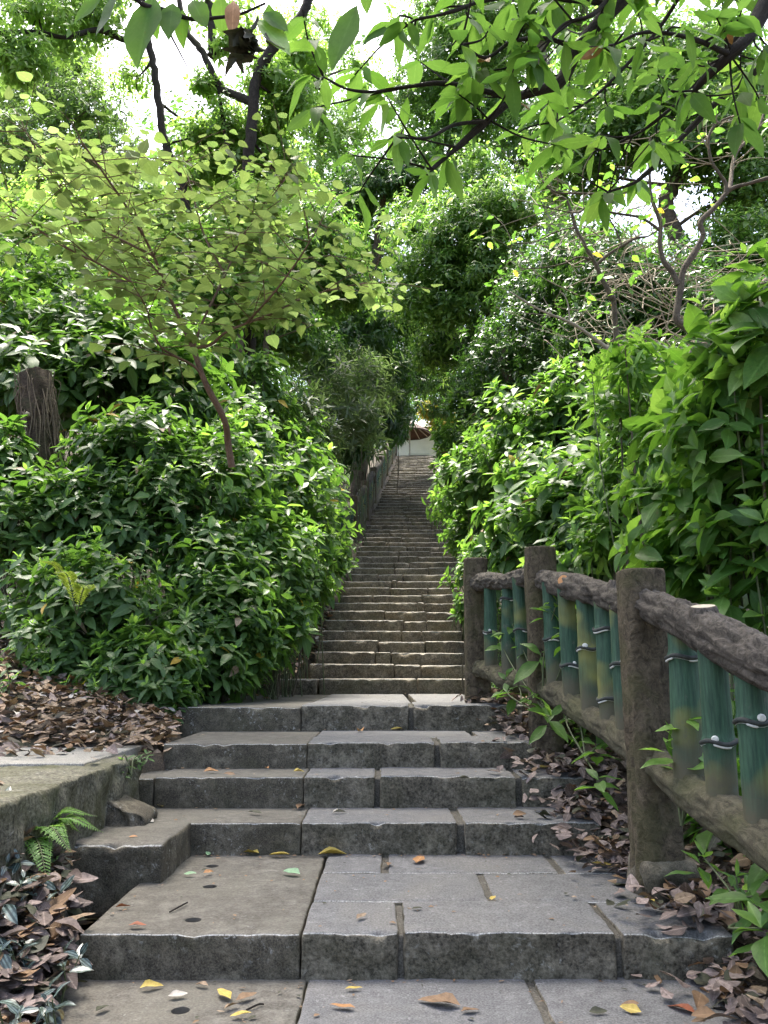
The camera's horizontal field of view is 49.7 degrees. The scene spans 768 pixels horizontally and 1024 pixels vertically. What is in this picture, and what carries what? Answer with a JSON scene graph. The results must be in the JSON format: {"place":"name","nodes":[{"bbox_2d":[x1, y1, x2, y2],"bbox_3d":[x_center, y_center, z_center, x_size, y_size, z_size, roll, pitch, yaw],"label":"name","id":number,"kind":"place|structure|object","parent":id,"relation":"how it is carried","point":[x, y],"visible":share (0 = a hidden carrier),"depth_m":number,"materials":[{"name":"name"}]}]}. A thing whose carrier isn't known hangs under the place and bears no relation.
{"place":"outdoors","nodes":[
{"label":"outdoors","id":0,"kind":"place"},
{"bbox_2d":[0,393,767,1017],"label":"ground","id":1,"kind":"structure","parent":0,"point":[156,763],"depth_m":5.22,"materials":[{"name":"soil"}]},
{"bbox_2d":[13,366,63,597],"bbox_3d":[-3.730,-0.013,8.884,0.704,3.187,0.516,0,-11,0],"label":"tree stump","id":2,"kind":"object","parent":1,"relation":"on","point":[37,404],"visible":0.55,"depth_m":8.97,"materials":[{"name":"brown wood"}]},
{"bbox_2d":[0,742,98,1023],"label":"leaf litter","id":3,"kind":"object","parent":1,"relation":"on","point":[34,924],"visible":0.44,"depth_m":2.87,"materials":[{"name":"brown plant"}]},
{"bbox_2d":[0,786,92,1023],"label":"trailing plant","id":4,"kind":"object","parent":3,"relation":"on","point":[50,1012],"visible":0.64,"depth_m":2.69,"materials":[{"name":"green plant"}]},
{"bbox_2d":[24,807,102,880],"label":"fern","id":5,"kind":"object","parent":1,"relation":"on","point":[52,834],"visible":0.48,"depth_m":3.28,"materials":[{"name":"green plant"}]},
{"bbox_2d":[39,560,95,614],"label":"fern","id":6,"kind":"object","parent":1,"relation":"on","point":[60,572],"visible":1,"depth_m":6.07,"materials":[{"name":"green plant"}]},
{"bbox_2d":[0,755,142,916],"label":"side landing","id":7,"kind":"object","parent":1,"relation":"on","point":[39,796],"visible":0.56,"depth_m":3.69,"materials":[{"name":"stone"}]},
{"bbox_2d":[0,745,142,766],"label":"landing screed","id":8,"kind":"object","parent":7,"relation":"on","point":[78,756],"visible":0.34,"depth_m":4.54,"materials":[{"name":"concrete"}]},
{"bbox_2d":[118,749,153,777],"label":"seedling","id":9,"kind":"object","parent":7,"relation":"on","point":[137,757],"visible":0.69,"depth_m":4.60,"materials":[{"name":"green plant"}]},
{"bbox_2d":[0,26,148,435],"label":"tree","id":10,"kind":"object","parent":1,"relation":"on","point":[68,90],"visible":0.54,"depth_m":20.55,"materials":[{"name":"green plant"}]},
{"bbox_2d":[0,162,159,305],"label":"tree","id":11,"kind":"object","parent":1,"relation":"on","point":[41,215],"visible":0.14,"depth_m":15.49,"materials":[{"name":"green plant"}]},
{"bbox_2d":[0,151,224,390],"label":"tree","id":12,"kind":"object","parent":1,"relation":"on","point":[147,185],"visible":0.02,"depth_m":28.00,"materials":[{"name":"green plant"}]},
{"bbox_2d":[0,395,225,650],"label":"shrub","id":13,"kind":"object","parent":1,"relation":"on","point":[48,509],"visible":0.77,"depth_m":8.24,"materials":[{"name":"green plant"}]},
{"bbox_2d":[0,0,235,376],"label":"tree","id":14,"kind":"object","parent":1,"relation":"on","point":[27,55],"visible":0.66,"depth_m":14.02,"materials":[{"name":"green plant"}]},
{"bbox_2d":[0,529,254,723],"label":"shrub","id":15,"kind":"object","parent":1,"relation":"on","point":[178,668],"visible":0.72,"depth_m":6.73,"materials":[{"name":"green plant"}]},
{"bbox_2d":[0,266,261,630],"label":"shrub","id":16,"kind":"object","parent":1,"relation":"on","point":[29,338],"visible":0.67,"depth_m":10.09,"materials":[{"name":"green plant"}]},
{"bbox_2d":[0,232,333,557],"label":"shrub","id":17,"kind":"object","parent":1,"relation":"on","point":[273,397],"visible":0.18,"depth_m":12.33,"materials":[{"name":"green plant"}]},
{"bbox_2d":[0,605,338,759],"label":"leaf litter","id":18,"kind":"object","parent":1,"relation":"on","point":[132,729],"visible":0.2,"depth_m":5.62,"materials":[{"name":"brown plant"}]},
{"bbox_2d":[0,663,31,702],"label":"seedling","id":19,"kind":"object","parent":18,"relation":"on","point":[4,689],"visible":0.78,"depth_m":5.92,"materials":[{"name":"green plant"}]},
{"bbox_2d":[84,384,355,698],"bbox_3d":[-1.574,0.397,9.075,1.989,3.945,3.826,-6,-12,27],"label":"shrub","id":20,"kind":"object","parent":1,"relation":"on","point":[255,454],"visible":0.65,"depth_m":8.64,"materials":[{"name":"green plant"}]},
{"bbox_2d":[0,71,442,467],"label":"sapling","id":21,"kind":"object","parent":1,"relation":"on","point":[96,182],"visible":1,"depth_m":7.74,"materials":[{"name":"green plant"}]},
{"bbox_2d":[74,0,372,76],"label":"overhanging tree","id":22,"kind":"object","parent":1,"relation":"on","point":[148,19],"visible":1,"depth_m":2.97,"materials":[{"name":"green plant"}]},
{"bbox_2d":[137,476,344,701],"bbox_3d":[-1.328,0.922,8.332,1.642,2.713,2.770,-4,-12,19],"label":"shrub","id":23,"kind":"object","parent":1,"relation":"on","point":[266,596],"visible":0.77,"depth_m":7.87,"materials":[{"name":"green plant"}]},
{"bbox_2d":[0,444,500,692],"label":"undergrowth","id":24,"kind":"object","parent":1,"relation":"on","point":[498,625],"depth_m":12.06,"materials":[{"name":"green plant"}]},
{"bbox_2d":[168,0,335,553],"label":"tree","id":25,"kind":"object","parent":1,"relation":"on","point":[266,81],"visible":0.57,"depth_m":14.93,"materials":[{"name":"green plant"}]},
{"bbox_2d":[144,177,385,524],"bbox_3d":[-2.584,-3.351,17.069,5.270,8.701,3.076,0,-11,0],"label":"tree","id":26,"kind":"object","parent":1,"relation":"on","point":[292,345],"visible":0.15,"depth_m":17.12,"materials":[{"name":"green plant"}]},
{"bbox_2d":[262,274,320,390],"bbox_3d":[-1.739,-1.501,13.759,1.581,5.639,0.823,-9,-14,39],"label":"tree","id":27,"kind":"object","parent":1,"relation":"on","point":[310,329],"visible":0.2,"depth_m":13.86,"materials":[{"name":"green plant"}]},
{"bbox_2d":[261,449,364,654],"bbox_3d":[-1.198,0.545,12.263,1.840,3.218,2.641,0,-11,0],"label":"shrub","id":28,"kind":"object","parent":1,"relation":"on","point":[345,564],"visible":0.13,"depth_m":12.51,"materials":[{"name":"green plant"}]},
{"bbox_2d":[251,0,389,417],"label":"tree","id":29,"kind":"object","parent":1,"relation":"on","point":[346,128],"visible":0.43,"depth_m":26.94,"materials":[{"name":"green plant"}]},
{"bbox_2d":[271,339,412,562],"bbox_3d":[-0.925,-1.286,16.209,2.488,5.472,4.562,-5,-12,26],"label":"shrub","id":30,"kind":"object","parent":1,"relation":"on","point":[344,387],"visible":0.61,"depth_m":16.18,"materials":[{"name":"green plant"}]},
{"bbox_2d":[271,126,450,494],"bbox_3d":[-0.470,-5.096,24.484,5.895,10.263,8.032,0,-11,0],"label":"tree","id":31,"kind":"object","parent":1,"relation":"on","point":[384,182],"visible":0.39,"depth_m":22.63,"materials":[{"name":"green plant"}]},
{"bbox_2d":[337,443,396,539],"bbox_3d":[-0.201,-0.976,24.565,0.551,7.836,16.997,-1,-11,5],"label":"bamboo fence","id":32,"kind":"object","parent":1,"relation":"on","point":[382,467],"visible":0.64,"depth_m":20.78,"materials":[{"name":"wood"}]},
{"bbox_2d":[327,381,425,511],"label":"shrub","id":33,"kind":"object","parent":1,"relation":"on","point":[396,431],"visible":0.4,"depth_m":21.14,"materials":[{"name":"green plant"}]},
{"bbox_2d":[0,0,755,421],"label":"woodland","id":34,"kind":"object","parent":1,"relation":"on","point":[234,86],"depth_m":30.68,"materials":[{"name":"green plant"}]},
{"bbox_2d":[35,455,761,1023],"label":"stone stairs","id":35,"kind":"structure","parent":1,"relation":"on","point":[379,779],"depth_m":3.82,"materials":[{"name":"stone"}]},
{"bbox_2d":[96,1005,108,1010],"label":"fallen leaf","id":36,"kind":"object","parent":35,"relation":"on","point":[99,1007],"visible":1,"depth_m":2.66,"materials":[{"name":"plant"}]},
{"bbox_2d":[105,794,157,826],"bbox_3d":[-1.343,1.619,4.250,0.310,0.332,0.382,0,-11,0],"label":"broken rock","id":37,"kind":"object","parent":35,"relation":"on","point":[125,810],"visible":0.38,"depth_m":4.18,"materials":[{"name":"stone"}]},
{"bbox_2d":[130,921,145,924],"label":"fallen leaf","id":38,"kind":"object","parent":35,"relation":"on","point":[138,923],"visible":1,"depth_m":3.03,"materials":[{"name":"brown plant"}]},
{"bbox_2d":[140,979,162,987],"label":"fallen leaf","id":39,"kind":"object","parent":35,"relation":"on","point":[148,982],"visible":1,"depth_m":2.85,"materials":[{"name":"yellow plant"}]},
{"bbox_2d":[168,990,186,995],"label":"fallen leaf","id":40,"kind":"object","parent":35,"relation":"on","point":[177,993],"visible":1,"depth_m":2.77,"materials":[{"name":"white plant"}]},
{"bbox_2d":[169,902,187,912],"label":"twig","id":41,"kind":"object","parent":35,"relation":"on","point":[177,907],"visible":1,"depth_m":3.25,"materials":[{"name":"brown wood"}]},
{"bbox_2d":[205,767,217,770],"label":"fallen leaf","id":42,"kind":"object","parent":35,"relation":"on","point":[209,769],"visible":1,"depth_m":4.94,"materials":[{"name":"orange plant"}]},
{"bbox_2d":[217,988,231,998],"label":"fallen leaf","id":43,"kind":"object","parent":35,"relation":"on","point":[224,992],"visible":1,"depth_m":2.78,"materials":[{"name":"yellow plant"}]},
{"bbox_2d":[225,1002,239,1007],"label":"fallen leaf","id":44,"kind":"object","parent":35,"relation":"on","point":[229,1004],"visible":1,"depth_m":2.67,"materials":[{"name":"brown plant"}]},
{"bbox_2d":[231,1010,250,1015],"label":"fallen leaf","id":45,"kind":"object","parent":35,"relation":"on","point":[239,1012],"visible":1,"depth_m":2.62,"materials":[{"name":"yellow plant"}]},
{"bbox_2d":[236,992,256,999],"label":"fallen leaf","id":46,"kind":"object","parent":35,"relation":"on","point":[242,995],"visible":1,"depth_m":2.75,"materials":[{"name":"brown plant"}]},
{"bbox_2d":[244,849,258,852],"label":"fallen leaf","id":47,"kind":"object","parent":35,"relation":"on","point":[255,851],"visible":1,"depth_m":4.24,"materials":[{"name":"yellow plant"}]},
{"bbox_2d":[246,1003,263,1010],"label":"twig","id":48,"kind":"object","parent":35,"relation":"on","point":[251,1007],"visible":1,"depth_m":2.69,"materials":[{"name":"brown wood"}]},
{"bbox_2d":[269,852,287,854],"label":"fallen leaf","id":49,"kind":"object","parent":35,"relation":"on","point":[278,853],"visible":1,"depth_m":4.18,"materials":[{"name":"yellow plant"}]},
{"bbox_2d":[284,868,299,873],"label":"fallen leaf","id":50,"kind":"object","parent":35,"relation":"on","point":[292,870],"visible":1,"depth_m":3.82,"materials":[{"name":"green plant"}]},
{"bbox_2d":[319,846,345,853],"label":"fallen leaf","id":51,"kind":"object","parent":35,"relation":"on","point":[329,849],"visible":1,"depth_m":4.21,"materials":[{"name":"yellow plant"}]},
{"bbox_2d":[331,1003,353,1006],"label":"fallen leaf","id":52,"kind":"object","parent":35,"relation":"on","point":[343,1005],"visible":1,"depth_m":2.68,"materials":[{"name":"orange plant"}]},
{"bbox_2d":[356,913,366,918],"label":"fallen leaf","id":53,"kind":"object","parent":35,"relation":"on","point":[361,915],"visible":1,"depth_m":3.13,"materials":[{"name":"beige plant"}]},
{"bbox_2d":[406,422,430,454],"bbox_3d":[1.064,-2.980,34.321,1.777,1.770,1.777,0,-11,0],"label":"parasol","id":54,"kind":"object","parent":35,"relation":"on","point":[421,432],"visible":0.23,"depth_m":34.78,"materials":[{"name":"brown fabric"}]},
{"bbox_2d":[413,856,424,862],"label":"fallen leaf","id":55,"kind":"object","parent":35,"relation":"on","point":[416,859],"visible":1,"depth_m":4.08,"materials":[{"name":"orange plant"}]},
{"bbox_2d":[94,693,755,1022],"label":"leaf crumbs","id":56,"kind":"object","parent":35,"relation":"on","point":[253,1016],"visible":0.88,"depth_m":3.42,"materials":[{"name":"brown plant"}]},
{"bbox_2d":[419,992,459,1004],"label":"fallen leaf","id":57,"kind":"object","parent":35,"relation":"on","point":[447,997],"visible":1,"depth_m":2.72,"materials":[{"name":"brown plant"}]},
{"bbox_2d":[462,1007,478,1010],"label":"fallen leaf","id":58,"kind":"object","parent":35,"relation":"on","point":[465,1008],"visible":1,"depth_m":2.65,"materials":[{"name":"brown plant"}]},
{"bbox_2d":[589,1006,606,1012],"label":"fallen leaf","id":59,"kind":"object","parent":35,"relation":"on","point":[595,1009],"visible":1,"depth_m":2.64,"materials":[{"name":"plant"}]},
{"bbox_2d":[620,1004,640,1012],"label":"fallen leaf","id":60,"kind":"object","parent":35,"relation":"on","point":[632,1008],"visible":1,"depth_m":2.65,"materials":[{"name":"yellow plant"}]},
{"bbox_2d":[669,1003,693,1011],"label":"fallen leaf","id":61,"kind":"object","parent":35,"relation":"on","point":[688,1007],"visible":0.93,"depth_m":2.66,"materials":[{"name":"plant"}]},
{"bbox_2d":[713,1007,740,1018],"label":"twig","id":62,"kind":"object","parent":35,"relation":"on","point":[717,1008],"visible":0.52,"depth_m":2.66,"materials":[{"name":"brown wood"}]},
{"bbox_2d":[380,421,439,456],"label":"pale house","id":63,"kind":"structure","parent":1,"relation":"on","point":[424,446],"depth_m":39.64,"materials":[{"name":"white paint"}]},
{"bbox_2d":[408,453,428,456],"bbox_3d":[1.657,-2.142,39.470,1.020,1.300,0.170,0,-11,0],"label":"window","id":64,"kind":"structure","parent":63,"relation":"in","point":[408,453],"depth_m":39.50,"materials":[{"name":"glass"}]},
{"bbox_2d":[417,400,458,431],"bbox_3d":[2.625,-3.360,37.856,2.364,3.920,1.330,0,-11,0],"label":"tree","id":65,"kind":"object","parent":1,"relation":"on","point":[430,423],"visible":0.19,"depth_m":37.92,"materials":[{"name":"green plant"}]},
{"bbox_2d":[374,132,552,514],"bbox_3d":[1.800,-3.596,23.298,4.358,10.093,11.534,0,-11,0],"label":"tree","id":66,"kind":"object","parent":1,"relation":"on","point":[461,265],"visible":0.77,"depth_m":19.11,"materials":[{"name":"green plant"}]},
{"bbox_2d":[430,483,500,694],"bbox_3d":[1.331,0.908,12.284,1.194,4.141,6.688,0,-11,2],"label":"shrub","id":67,"kind":"object","parent":1,"relation":"on","point":[456,527],"visible":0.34,"depth_m":12.39,"materials":[{"name":"green plant"}]},
{"bbox_2d":[427,373,529,487],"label":"shrub","id":68,"kind":"object","parent":1,"relation":"on","point":[442,438],"visible":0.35,"depth_m":17.93,"materials":[{"name":"green plant"}]},
{"bbox_2d":[366,0,622,378],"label":"tree","id":69,"kind":"object","parent":1,"relation":"on","point":[425,98],"visible":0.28,"depth_m":23.95,"materials":[{"name":"green plant"}]},
{"bbox_2d":[411,242,596,422],"bbox_3d":[2.062,-1.619,20.726,2.962,7.094,12.995,2,-11,-10],"label":"tree","id":70,"kind":"object","parent":1,"relation":"on","point":[514,356],"visible":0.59,"depth_m":16.28,"materials":[{"name":"green plant"}]},
{"bbox_2d":[281,0,767,234],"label":"overhanging tree","id":71,"kind":"object","parent":1,"relation":"on","point":[597,44],"visible":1,"depth_m":3.54,"materials":[{"name":"green plant"}]},
{"bbox_2d":[485,596,576,708],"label":"seedling","id":72,"kind":"object","parent":1,"relation":"on","point":[527,669],"visible":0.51,"depth_m":5.21,"materials":[{"name":"green plant"}]},
{"bbox_2d":[421,332,692,640],"bbox_3d":[2.334,-0.057,11.001,2.675,4.490,4.535,4,-12,-21],"label":"shrub","id":73,"kind":"object","parent":1,"relation":"on","point":[535,432],"visible":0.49,"depth_m":10.98,"materials":[{"name":"green plant"}]},
{"bbox_2d":[460,428,660,688],"bbox_3d":[1.764,0.527,8.092,1.720,2.581,3.646,3,-11,-17],"label":"shrub","id":74,"kind":"object","parent":1,"relation":"on","point":[531,514],"visible":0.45,"depth_m":7.81,"materials":[{"name":"green plant"}]},
{"bbox_2d":[484,105,719,568],"bbox_3d":[2.701,-1.529,10.071,2.882,7.032,1.519,0,-11,0],"label":"leaning sapling","id":75,"kind":"object","parent":1,"relation":"on","point":[611,297],"visible":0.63,"depth_m":10.39,"materials":[{"name":"green plant"}]},
{"bbox_2d":[496,189,767,388],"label":"dry vines","id":76,"kind":"object","parent":75,"relation":"hanging from","point":[646,281],"visible":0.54,"depth_m":11.49,"materials":[{"name":"brown plant"}]},
{"bbox_2d":[500,287,711,352],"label":"bare stem","id":77,"kind":"object","parent":1,"relation":"on","point":[595,339],"visible":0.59,"depth_m":7.03,"materials":[{"name":"brown plant"}]},
{"bbox_2d":[451,688,767,1023],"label":"leaf litter","id":78,"kind":"object","parent":1,"relation":"on","point":[688,899],"visible":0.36,"depth_m":3.69,"materials":[{"name":"brown plant"}]},
{"bbox_2d":[491,668,574,743],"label":"seedling","id":79,"kind":"object","parent":78,"relation":"on","point":[547,712],"visible":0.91,"depth_m":4.70,"materials":[{"name":"green plant"}]},
{"bbox_2d":[559,715,622,809],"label":"seedling","id":80,"kind":"object","parent":78,"relation":"on","point":[601,786],"visible":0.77,"depth_m":4.24,"materials":[{"name":"green plant"}]},
{"bbox_2d":[463,546,767,903],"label":"bamboo fence","id":81,"kind":"object","parent":1,"relation":"on","point":[640,657],"visible":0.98,"depth_m":3.55,"materials":[{"name":"green concrete"}]},
{"bbox_2d":[469,70,767,337],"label":"crooked tree","id":82,"kind":"object","parent":1,"relation":"on","point":[679,281],"visible":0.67,"depth_m":9.43,"materials":[{"name":"green plant"}]},
{"bbox_2d":[557,318,697,579],"bbox_3d":[2.085,0.099,6.537,1.321,2.965,1.406,3,-11,-16],"label":"shrub","id":83,"kind":"object","parent":1,"relation":"on","point":[633,371],"visible":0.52,"depth_m":6.53,"materials":[{"name":"green plant"}]},
{"bbox_2d":[515,0,767,288],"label":"tree","id":84,"kind":"object","parent":1,"relation":"on","point":[745,211],"visible":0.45,"depth_m":16.27,"materials":[{"name":"green plant"}]},
{"bbox_2d":[518,198,767,565],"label":"tree","id":85,"kind":"object","parent":1,"relation":"on","point":[565,274],"visible":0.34,"depth_m":13.53,"materials":[{"name":"green plant"}]},
{"bbox_2d":[563,605,767,929],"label":"shrub","id":86,"kind":"object","parent":1,"relation":"on","point":[755,872],"visible":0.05,"depth_m":3.74,"materials":[{"name":"green plant"}]},
{"bbox_2d":[599,331,767,754],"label":"shrub","id":87,"kind":"object","parent":1,"relation":"on","point":[679,509],"visible":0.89,"depth_m":4.70,"materials":[{"name":"green plant"}]},
{"bbox_2d":[632,238,767,754],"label":"shrub","id":88,"kind":"object","parent":1,"relation":"on","point":[715,373],"visible":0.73,"depth_m":4.66,"materials":[{"name":"green plant"}]},
{"bbox_2d":[666,839,767,976],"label":"seedling","id":89,"kind":"object","parent":1,"relation":"on","point":[759,949],"visible":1,"depth_m":2.72,"materials":[{"name":"green plant"}]},
{"bbox_2d":[0,0,767,420],"label":"sky","id":90,"kind":"structure","parent":0,"point":[169,61],"materials":[{"name":"white"}]},
{"bbox_2d":[638,716,703,825],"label":"seedling","id":91,"kind":"object","parent":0,"point":[668,744],"visible":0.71,"depth_m":3.26,"materials":[{"name":"green plant"}]}
]}

